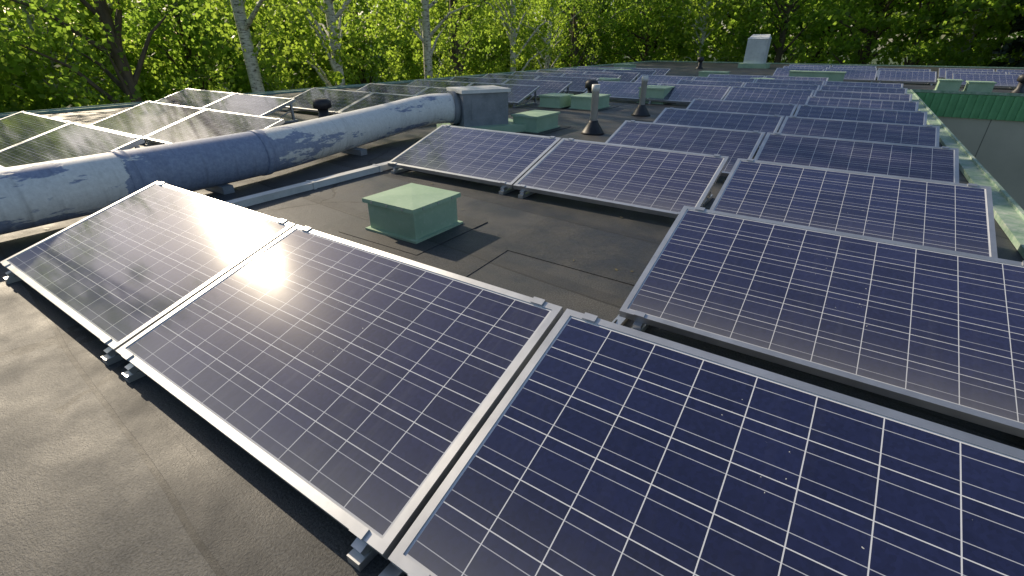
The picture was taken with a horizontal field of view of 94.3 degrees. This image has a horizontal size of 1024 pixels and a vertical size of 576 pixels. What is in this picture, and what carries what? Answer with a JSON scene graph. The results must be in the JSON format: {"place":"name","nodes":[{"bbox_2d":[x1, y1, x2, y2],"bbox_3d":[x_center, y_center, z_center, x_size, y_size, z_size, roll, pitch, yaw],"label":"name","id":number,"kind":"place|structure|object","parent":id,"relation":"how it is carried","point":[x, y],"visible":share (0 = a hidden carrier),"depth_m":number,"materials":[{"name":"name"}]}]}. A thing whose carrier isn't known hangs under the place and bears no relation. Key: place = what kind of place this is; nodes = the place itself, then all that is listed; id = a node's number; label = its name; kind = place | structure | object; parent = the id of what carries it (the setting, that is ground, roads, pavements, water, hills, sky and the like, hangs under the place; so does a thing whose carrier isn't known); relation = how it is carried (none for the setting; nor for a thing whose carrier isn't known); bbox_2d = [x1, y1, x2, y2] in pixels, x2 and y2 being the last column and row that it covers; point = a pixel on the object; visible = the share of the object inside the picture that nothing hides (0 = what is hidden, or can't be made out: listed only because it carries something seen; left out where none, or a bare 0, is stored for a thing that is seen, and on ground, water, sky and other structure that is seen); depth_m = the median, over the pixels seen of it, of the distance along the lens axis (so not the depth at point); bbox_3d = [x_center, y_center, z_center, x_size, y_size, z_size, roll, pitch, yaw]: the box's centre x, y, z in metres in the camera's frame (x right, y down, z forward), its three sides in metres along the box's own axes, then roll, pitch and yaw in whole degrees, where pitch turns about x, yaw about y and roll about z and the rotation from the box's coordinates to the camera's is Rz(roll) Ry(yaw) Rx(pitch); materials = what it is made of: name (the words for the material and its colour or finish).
{"place":"outdoors","nodes":[
{"label":"outdoors","id":0,"kind":"place"},
{"bbox_2d":[0,62,1023,575],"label":"building roof and walls","id":1,"kind":"structure","parent":0,"point":[106,470],"depth_m":1.84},
{"bbox_2d":[0,111,71,150],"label":"solar panel","id":2,"kind":"object","parent":1,"relation":"on","point":[19,127],"visible":0.6,"depth_m":6.14,"materials":[{"name":"glass"}]},
{"bbox_2d":[0,122,144,167],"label":"solar panel","id":3,"kind":"object","parent":1,"relation":"on","point":[72,140],"visible":0.64,"depth_m":5.25,"materials":[{"name":"glass"}]},
{"bbox_2d":[88,101,205,144],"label":"solar panel","id":4,"kind":"object","parent":1,"relation":"on","point":[144,119],"visible":0.62,"depth_m":7.35,"materials":[{"name":"glass"}]},
{"bbox_2d":[0,181,295,365],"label":"solar panel","id":5,"kind":"object","parent":1,"relation":"on","point":[115,276],"visible":0.77,"depth_m":2.64,"materials":[{"name":"glass"}]},
{"bbox_2d":[155,88,233,107],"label":"solar panel","id":6,"kind":"object","parent":1,"relation":"on","point":[196,98],"visible":0.45,"depth_m":9.73,"materials":[{"name":"glass"}]},
{"bbox_2d":[143,109,284,146],"bbox_3d":[-4.063,-2.113,6.446,1.960,0.399,1.020,17,32,30],"label":"solar panel","id":7,"kind":"object","parent":1,"relation":"on","point":[207,123],"visible":0.61,"depth_m":6.50,"materials":[{"name":"glass"}]},
{"bbox_2d":[0,93,454,234],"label":"ventilation duct","id":8,"kind":"object","parent":1,"relation":"on","point":[33,195],"visible":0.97,"depth_m":4.26,"materials":[{"name":"metal"}]},
{"bbox_2d":[203,93,297,122],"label":"solar panel","id":9,"kind":"object","parent":1,"relation":"on","point":[257,105],"visible":0.64,"depth_m":8.68,"materials":[{"name":"glass"}]},
{"bbox_2d":[225,161,392,207],"bbox_3d":[-1.980,-1.019,4.686,0.120,0.070,2.200,17,32,30],"label":"cable tray","id":10,"kind":"object","parent":1,"relation":"on","point":[265,196],"visible":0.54,"depth_m":4.62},
{"bbox_2d":[312,98,331,117],"bbox_3d":[-3.323,-3.108,8.354,0.374,0.420,0.374,17,32,30],"label":"roof vent","id":11,"kind":"object","parent":1,"relation":"on","point":[322,105],"visible":0.72,"depth_m":8.22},
{"bbox_2d":[278,88,372,114],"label":"solar panel","id":12,"kind":"object","parent":1,"relation":"on","point":[340,100],"visible":0.57,"depth_m":9.80,"materials":[{"name":"glass"}]},
{"bbox_2d":[116,225,562,571],"bbox_3d":[-0.754,0.209,1.947,1.650,0.399,1.020,17,32,30],"label":"solar panel","id":13,"kind":"object","parent":1,"relation":"on","point":[359,391],"visible":0.92,"depth_m":1.76,"materials":[{"name":"glass"}]},
{"bbox_2d":[338,92,415,113],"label":"solar panel","id":14,"kind":"object","parent":1,"relation":"on","point":[374,99],"visible":0.34,"depth_m":9.17,"materials":[{"name":"glass"}]},
{"bbox_2d":[356,83,427,94],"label":"solar panel","id":15,"kind":"object","parent":1,"relation":"on","point":[394,89],"visible":0.31,"depth_m":11.15,"materials":[{"name":"glass"}]},
{"bbox_2d":[408,79,472,87],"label":"solar panel","id":16,"kind":"object","parent":1,"relation":"on","point":[431,83],"visible":0.37,"depth_m":12.42,"materials":[{"name":"glass"}]},
{"bbox_2d":[388,124,560,194],"bbox_3d":[-0.425,-1.444,5.151,1.650,0.399,1.020,17,32,30],"label":"solar panel","id":17,"kind":"object","parent":1,"relation":"on","point":[506,161],"visible":0.86,"depth_m":5.05,"materials":[{"name":"glass"}]},
{"bbox_2d":[448,76,508,83],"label":"solar panel","id":18,"kind":"object","parent":1,"relation":"on","point":[480,80],"visible":0.32,"depth_m":13.61,"materials":[{"name":"glass"}]},
{"bbox_2d":[437,85,525,132],"bbox_3d":[-0.492,-2.895,7.692,1.250,0.650,0.950,-13,30,-23],"label":"fan box","id":19,"kind":"object","parent":1,"relation":"on","point":[482,107],"visible":0.73,"depth_m":7.40,"materials":[{"name":"grey paint"}]},
{"bbox_2d":[313,210,662,285],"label":"roof felt patches","id":20,"kind":"object","parent":1,"relation":"on","point":[597,250],"visible":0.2,"depth_m":3.32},
{"bbox_2d":[378,315,627,575],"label":"mounting base rails","id":21,"kind":"object","parent":1,"relation":"on","point":[390,569],"depth_m":1.27,"materials":[{"name":"metal"}]},
{"bbox_2d":[469,82,539,107],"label":"solar panel","id":22,"kind":"object","parent":1,"relation":"on","point":[518,94],"visible":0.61,"depth_m":11.03,"materials":[{"name":"glass"}]},
{"bbox_2d":[482,74,538,79],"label":"solar panel","id":23,"kind":"object","parent":1,"relation":"on","point":[525,77],"visible":0.35,"depth_m":14.83,"materials":[{"name":"glass"}]},
{"bbox_2d":[0,60,1023,258],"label":"roof edge flashing","id":24,"kind":"object","parent":1,"relation":"on","point":[1008,210],"visible":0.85,"depth_m":7.19,"materials":[{"name":"metal"}]},
{"bbox_2d":[503,79,572,96],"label":"solar panel","id":25,"kind":"object","parent":1,"relation":"on","point":[546,86],"visible":0.35,"depth_m":12.37,"materials":[{"name":"glass"}]},
{"bbox_2d":[511,110,570,134],"bbox_3d":[0.398,-2.785,7.901,0.790,0.262,1.040,17,32,30],"label":"roof vent","id":26,"kind":"object","parent":1,"relation":"on","point":[539,122],"visible":0.96,"depth_m":7.68,"materials":[{"name":"metal"}]},
{"bbox_2d":[531,93,573,109],"bbox_3d":[0.999,-4.245,10.729,0.840,0.262,0.940,17,32,30],"label":"roof vent","id":27,"kind":"object","parent":1,"relation":"on","point":[560,101],"visible":0.98,"depth_m":10.53,"materials":[{"name":"metal"}]},
{"bbox_2d":[535,76,598,93],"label":"solar panel","id":28,"kind":"object","parent":1,"relation":"on","point":[577,85],"visible":0.42,"depth_m":13.58,"materials":[{"name":"glass"}]},
{"bbox_2d":[561,73,620,77],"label":"solar panel","id":29,"kind":"object","parent":1,"relation":"on","point":[589,75],"visible":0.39,"depth_m":15.10,"materials":[{"name":"glass"}]},
{"bbox_2d":[564,93,618,111],"bbox_3d":[1.733,-4.134,10.504,0.890,0.272,1.140,17,32,30],"label":"roof vent","id":30,"kind":"object","parent":1,"relation":"on","point":[581,102],"visible":0.84,"depth_m":10.28,"materials":[{"name":"metal"}]},
{"bbox_2d":[581,84,603,135],"bbox_3d":[1.283,-2.778,7.388,0.380,0.720,0.380,17,32,30],"label":"vent pipe","id":31,"kind":"object","parent":1,"relation":"on","point":[592,127],"visible":1,"depth_m":7.39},
{"bbox_2d":[584,71,639,81],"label":"solar panel","id":32,"kind":"object","parent":1,"relation":"on","point":[628,77],"visible":0.44,"depth_m":16.01,"materials":[{"name":"glass"}]},
{"bbox_2d":[513,138,728,217],"bbox_3d":[0.963,-1.018,4.326,1.650,0.399,1.020,17,32,30],"label":"solar panel","id":33,"kind":"object","parent":1,"relation":"on","point":[665,182],"visible":0.83,"depth_m":4.23,"materials":[{"name":"glass"}]},
{"bbox_2d":[585,81,659,100],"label":"solar panel","id":34,"kind":"object","parent":1,"relation":"on","point":[623,90],"visible":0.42,"depth_m":11.88,"materials":[{"name":"glass"}]},
{"bbox_2d":[631,76,649,116],"bbox_3d":[2.561,-3.754,9.279,0.380,0.720,0.380,17,32,30],"label":"vent pipe","id":35,"kind":"object","parent":1,"relation":"on","point":[641,110],"visible":1,"depth_m":9.28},
{"bbox_2d":[630,85,674,105],"bbox_3d":[3.496,-4.682,11.468,0.940,0.362,1.140,17,32,30],"label":"roof vent","id":36,"kind":"object","parent":1,"relation":"on","point":[657,91],"visible":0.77,"depth_m":11.14,"materials":[{"name":"metal"}]},
{"bbox_2d":[635,75,694,83],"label":"solar panel","id":37,"kind":"object","parent":1,"relation":"on","point":[660,79],"visible":0.36,"depth_m":14.37,"materials":[{"name":"glass"}]},
{"bbox_2d":[605,120,764,176],"bbox_3d":[1.897,-1.609,5.471,1.650,0.399,1.020,17,32,30],"label":"solar panel","id":38,"kind":"object","parent":1,"relation":"on","point":[734,145],"visible":0.5,"depth_m":5.48,"materials":[{"name":"glass"}]},
{"bbox_2d":[646,83,730,103],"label":"solar panel","id":39,"kind":"object","parent":1,"relation":"on","point":[683,93],"visible":0.64,"depth_m":11.00,"materials":[{"name":"glass"}]},
{"bbox_2d":[388,309,1023,575],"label":"solar panel","id":40,"kind":"object","parent":1,"relation":"on","point":[597,446],"visible":1,"depth_m":1.23,"materials":[{"name":"glass"}]},
{"bbox_2d":[677,79,744,87],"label":"solar panel","id":41,"kind":"object","parent":1,"relation":"on","point":[712,83],"visible":0.3,"depth_m":12.43,"materials":[{"name":"glass"}]},
{"bbox_2d":[653,107,783,153],"bbox_3d":[2.797,-2.227,6.668,1.650,0.399,1.020,17,32,30],"label":"solar panel","id":42,"kind":"object","parent":1,"relation":"on","point":[765,123],"visible":0.45,"depth_m":6.73,"materials":[{"name":"glass"}]},
{"bbox_2d":[694,76,755,82],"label":"solar panel","id":43,"kind":"object","parent":1,"relation":"on","point":[745,80],"visible":0.32,"depth_m":13.64,"materials":[{"name":"glass"}]},
{"bbox_2d":[707,74,764,77],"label":"solar panel","id":44,"kind":"object","parent":1,"relation":"on","point":[735,76],"visible":0.34,"depth_m":14.85,"materials":[{"name":"glass"}]},
{"bbox_2d":[686,98,797,131],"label":"solar panel","id":45,"kind":"object","parent":1,"relation":"on","point":[785,110],"visible":0.43,"depth_m":7.96,"materials":[{"name":"glass"}]},
{"bbox_2d":[738,34,771,68],"bbox_3d":[14.015,-13.535,27.140,1.500,1.720,1.350,17,32,30],"label":"roof vent","id":46,"kind":"object","parent":1,"relation":"on","point":[757,50],"visible":1,"depth_m":26.80,"materials":[{"name":"metal"}]},
{"bbox_2d":[723,86,813,109],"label":"solar panel","id":47,"kind":"object","parent":1,"relation":"on","point":[773,95],"visible":0.54,"depth_m":10.27,"materials":[{"name":"glass"}]},
{"bbox_2d":[743,82,819,95],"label":"solar panel","id":48,"kind":"object","parent":1,"relation":"on","point":[814,87],"visible":0.39,"depth_m":11.60,"materials":[{"name":"glass"}]},
{"bbox_2d":[755,78,824,88],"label":"solar panel","id":49,"kind":"object","parent":1,"relation":"on","point":[809,82],"visible":0.34,"depth_m":12.80,"materials":[{"name":"glass"}]},
{"bbox_2d":[765,75,828,83],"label":"solar panel","id":50,"kind":"object","parent":1,"relation":"on","point":[825,79],"visible":0.32,"depth_m":13.99,"materials":[{"name":"glass"}]},
{"bbox_2d":[773,68,823,75],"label":"solar panel","id":51,"kind":"object","parent":1,"relation":"on","point":[781,72],"visible":0.39,"depth_m":18.66,"materials":[{"name":"glass"}]},
{"bbox_2d":[789,70,846,81],"bbox_3d":[10.283,-7.105,16.075,1.940,0.442,0.840,17,32,30],"label":"green vent box","id":52,"kind":"object","parent":1,"relation":"on","point":[834,76],"visible":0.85,"depth_m":15.78,"materials":[{"name":"paint"}]},
{"bbox_2d":[619,206,1023,437],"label":"solar panel","id":53,"kind":"object","parent":1,"relation":"on","point":[939,330],"visible":0.98,"depth_m":2.15,"materials":[{"name":"glass"}]},
{"bbox_2d":[825,69,877,82],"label":"solar panel","id":54,"kind":"object","parent":1,"relation":"on","point":[861,75],"visible":0.65,"depth_m":17.42,"materials":[{"name":"glass"}]},
{"bbox_2d":[710,158,997,257],"bbox_3d":[2.385,-0.566,3.450,1.650,0.399,1.020,17,32,30],"label":"solar panel","id":55,"kind":"object","parent":1,"relation":"on","point":[953,216],"visible":0.66,"depth_m":3.39,"materials":[{"name":"glass"}]},
{"bbox_2d":[754,132,958,182],"bbox_3d":[3.285,-1.184,4.647,1.650,0.399,1.020,17,32,30],"label":"solar panel","id":56,"kind":"object","parent":1,"relation":"on","point":[917,161],"visible":0.55,"depth_m":4.66,"materials":[{"name":"glass"}]},
{"bbox_2d":[779,116,939,146],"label":"solar panel","id":57,"kind":"object","parent":1,"relation":"on","point":[924,135],"visible":0.41,"depth_m":5.91,"materials":[{"name":"glass"}]},
{"bbox_2d":[794,104,926,124],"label":"solar panel","id":58,"kind":"object","parent":1,"relation":"on","point":[874,115],"visible":0.42,"depth_m":7.14,"materials":[{"name":"glass"}]},
{"bbox_2d":[805,96,918,110],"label":"solar panel","id":59,"kind":"object","parent":1,"relation":"on","point":[868,103],"visible":0.36,"depth_m":8.36,"materials":[{"name":"glass"}]},
{"bbox_2d":[813,90,911,100],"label":"solar panel","id":60,"kind":"object","parent":1,"relation":"on","point":[867,95],"visible":0.39,"depth_m":9.57,"materials":[{"name":"glass"}]},
{"bbox_2d":[819,85,906,93],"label":"solar panel","id":61,"kind":"object","parent":1,"relation":"on","point":[865,89],"visible":0.32,"depth_m":10.78,"materials":[{"name":"glass"}]},
{"bbox_2d":[824,81,902,87],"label":"solar panel","id":62,"kind":"object","parent":1,"relation":"on","point":[870,84],"visible":0.37,"depth_m":11.99,"materials":[{"name":"glass"}]},
{"bbox_2d":[877,70,936,84],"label":"solar panel","id":63,"kind":"object","parent":1,"relation":"on","point":[929,77],"visible":0.98,"depth_m":16.71,"materials":[{"name":"glass"}]},
{"bbox_2d":[935,79,963,90],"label":"roof vent","id":64,"kind":"object","parent":1,"relation":"on","point":[949,84],"visible":0.85,"depth_m":13.77,"materials":[{"name":"metal"}]},
{"bbox_2d":[938,68,994,78],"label":"solar panel","id":65,"kind":"object","parent":1,"relation":"on","point":[941,75],"visible":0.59,"depth_m":18.44,"materials":[{"name":"glass"}]},
{"bbox_2d":[915,92,1023,120],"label":"green ribbed fascia","id":66,"kind":"structure","parent":1,"relation":"on","point":[997,107],"depth_m":13.35,"materials":[{"name":"metal"}]},
{"bbox_2d":[945,70,1006,78],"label":"solar panel","id":67,"kind":"object","parent":1,"relation":"on","point":[948,74],"visible":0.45,"depth_m":16.83,"materials":[{"name":"glass"}]},
{"bbox_2d":[963,81,996,91],"bbox_3d":[13.428,-5.780,13.649,0.890,0.312,0.840,17,32,30],"label":"roof vent","id":68,"kind":"object","parent":1,"relation":"on","point":[979,86],"visible":0.87,"depth_m":13.48,"materials":[{"name":"metal"}]},
{"bbox_2d":[952,73,1019,88],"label":"solar panel","id":69,"kind":"object","parent":1,"relation":"on","point":[1006,80],"visible":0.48,"depth_m":15.11,"materials":[{"name":"glass"}]},
{"bbox_2d":[399,49,1001,80],"bbox_3d":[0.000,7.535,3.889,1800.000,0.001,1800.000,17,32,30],"label":"ground","id":70,"kind":"structure","parent":0,"point":[876,59],"depth_m":274.64,"materials":[{"name":"green plant"}]},
{"bbox_2d":[0,38,50,111],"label":"tree","id":71,"kind":"object","parent":70,"relation":"on","point":[13,60],"visible":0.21,"depth_m":17.94,"materials":[{"name":"green plant"}]},
{"bbox_2d":[0,0,103,110],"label":"tree","id":72,"kind":"object","parent":70,"relation":"on","point":[25,95],"visible":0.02,"depth_m":29.39,"materials":[{"name":"green plant"}]},
{"bbox_2d":[0,0,183,112],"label":"tree","id":73,"kind":"object","parent":70,"relation":"on","point":[25,85],"visible":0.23,"depth_m":20.85,"materials":[{"name":"green plant"}]},
{"bbox_2d":[0,0,237,107],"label":"tree","id":74,"kind":"object","parent":70,"relation":"on","point":[127,81],"visible":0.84,"depth_m":17.34,"materials":[{"name":"green plant"}]},
{"bbox_2d":[73,0,279,94],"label":"tree","id":75,"kind":"object","parent":70,"relation":"on","point":[167,49],"visible":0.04,"depth_m":32.45,"materials":[{"name":"green plant"}]},
{"bbox_2d":[71,0,295,103],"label":"tree","id":76,"kind":"object","parent":70,"relation":"on","point":[183,43],"visible":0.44,"depth_m":24.71,"materials":[{"name":"green plant"}]},
{"bbox_2d":[108,0,317,92],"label":"tree","id":77,"kind":"object","parent":70,"relation":"on","point":[251,53],"visible":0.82,"depth_m":19.91,"materials":[{"name":"green plant"}]},
{"bbox_2d":[184,0,357,93],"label":"tree","id":78,"kind":"object","parent":70,"relation":"on","point":[312,80],"visible":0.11,"depth_m":30.97,"materials":[{"name":"green plant"}]},
{"bbox_2d":[211,0,423,88],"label":"tree","id":79,"kind":"object","parent":70,"relation":"on","point":[333,29],"visible":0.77,"depth_m":23.22,"materials":[{"name":"green plant"}]},
{"bbox_2d":[278,0,423,84],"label":"tree","id":80,"kind":"object","parent":70,"relation":"on","point":[362,74],"visible":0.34,"depth_m":36.16,"materials":[{"name":"green plant"}]},
{"bbox_2d":[369,0,450,80],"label":"tree","id":81,"kind":"object","parent":70,"relation":"on","point":[415,4],"visible":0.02,"depth_m":51.75,"materials":[{"name":"green plant"}]},
{"bbox_2d":[364,0,502,81],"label":"tree","id":82,"kind":"object","parent":70,"relation":"on","point":[426,35],"visible":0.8,"depth_m":27.27,"materials":[{"name":"green plant"}]},
{"bbox_2d":[379,0,509,80],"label":"tree","id":83,"kind":"object","parent":70,"relation":"on","point":[473,70],"visible":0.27,"depth_m":39.95,"materials":[{"name":"green plant"}]},
{"bbox_2d":[419,0,530,75],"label":"tree","id":84,"kind":"object","parent":70,"relation":"on","point":[456,45],"visible":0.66,"depth_m":33.14,"materials":[{"name":"green plant"}]},
{"bbox_2d":[438,0,546,72],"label":"tree","id":85,"kind":"object","parent":70,"relation":"on","point":[500,54],"visible":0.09,"depth_m":48.42,"materials":[{"name":"green plant"}]},
{"bbox_2d":[453,0,574,72],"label":"tree","id":86,"kind":"object","parent":70,"relation":"on","point":[513,19],"visible":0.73,"depth_m":35.15,"materials":[{"name":"green plant"}]},
{"bbox_2d":[486,0,569,70],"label":"tree","id":87,"kind":"object","parent":70,"relation":"on","point":[541,60],"visible":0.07,"depth_m":51.77,"materials":[{"name":"green plant"}]},
{"bbox_2d":[492,0,602,70],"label":"tree","id":88,"kind":"object","parent":70,"relation":"on","point":[553,43],"visible":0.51,"depth_m":40.17,"materials":[{"name":"green plant"}]},
{"bbox_2d":[525,0,618,67],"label":"tree","id":89,"kind":"object","parent":70,"relation":"on","point":[574,39],"visible":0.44,"depth_m":43.50,"materials":[{"name":"green plant"}]},
{"bbox_2d":[530,0,637,66],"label":"tree","id":90,"kind":"object","parent":70,"relation":"on","point":[582,34],"visible":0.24,"depth_m":46.01,"materials":[{"name":"green plant"}]},
{"bbox_2d":[546,0,640,65],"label":"tree","id":91,"kind":"object","parent":70,"relation":"on","point":[605,6],"visible":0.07,"depth_m":60.30,"materials":[{"name":"green plant"}]},
{"bbox_2d":[560,0,649,65],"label":"tree","id":92,"kind":"object","parent":70,"relation":"on","point":[622,6],"visible":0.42,"depth_m":45.72,"materials":[{"name":"green plant"}]},
{"bbox_2d":[591,0,705,62],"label":"tree","id":93,"kind":"object","parent":70,"relation":"on","point":[641,37],"visible":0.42,"depth_m":45.34,"materials":[{"name":"green plant"}]},
{"bbox_2d":[605,0,712,62],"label":"tree","id":94,"kind":"object","parent":70,"relation":"on","point":[627,59],"visible":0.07,"depth_m":58.39,"materials":[{"name":"green plant"}]},
{"bbox_2d":[640,0,773,61],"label":"tree","id":95,"kind":"object","parent":70,"relation":"on","point":[712,19],"visible":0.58,"depth_m":39.85,"materials":[{"name":"green plant"}]},
{"bbox_2d":[668,0,798,61],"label":"tree","id":96,"kind":"object","parent":70,"relation":"on","point":[731,24],"visible":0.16,"depth_m":49.86,"materials":[{"name":"green plant"}]},
{"bbox_2d":[713,0,884,63],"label":"tree","id":97,"kind":"object","parent":70,"relation":"on","point":[815,34],"visible":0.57,"depth_m":37.53,"materials":[{"name":"green plant"}]},
{"bbox_2d":[756,0,904,63],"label":"tree","id":98,"kind":"object","parent":70,"relation":"on","point":[772,52],"visible":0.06,"depth_m":47.26,"materials":[{"name":"green plant"}]},
{"bbox_2d":[804,0,974,64],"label":"tree","id":99,"kind":"object","parent":70,"relation":"on","point":[858,44],"visible":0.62,"depth_m":34.33,"materials":[{"name":"green plant"}]},
{"bbox_2d":[841,0,1023,65],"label":"tree","id":100,"kind":"object","parent":70,"relation":"on","point":[932,51],"visible":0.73,"depth_m":30.94,"materials":[{"name":"green plant"}]},
{"bbox_2d":[878,0,1023,68],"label":"tree","id":101,"kind":"object","parent":70,"relation":"on","point":[977,26],"visible":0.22,"depth_m":31.25,"materials":[{"name":"green plant"}]},
{"bbox_2d":[895,0,1023,65],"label":"tree","id":102,"kind":"object","parent":70,"relation":"on","point":[985,37],"visible":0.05,"depth_m":43.90,"materials":[{"name":"green plant"}]},
{"bbox_2d":[987,0,1023,66],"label":"spruce tree","id":103,"kind":"object","parent":70,"relation":"on","point":[1018,26],"visible":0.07,"depth_m":30.63,"materials":[{"name":"green plant"}]},
{"bbox_3d":[0.479,-4.240,10.987,14.202,0.004,24.004,17,32,30],"label":"roof","id":104,"kind":"object","parent":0,"visible":0},
{"bbox_2d":[339,183,487,254],"bbox_3d":[-0.756,-0.592,3.647,0.810,0.267,0.810,17,32,30],"label":"roof vent","id":105,"kind":"object","parent":104,"relation":"on","point":[414,219],"visible":1,"depth_m":3.51,"materials":[{"name":"metal"}]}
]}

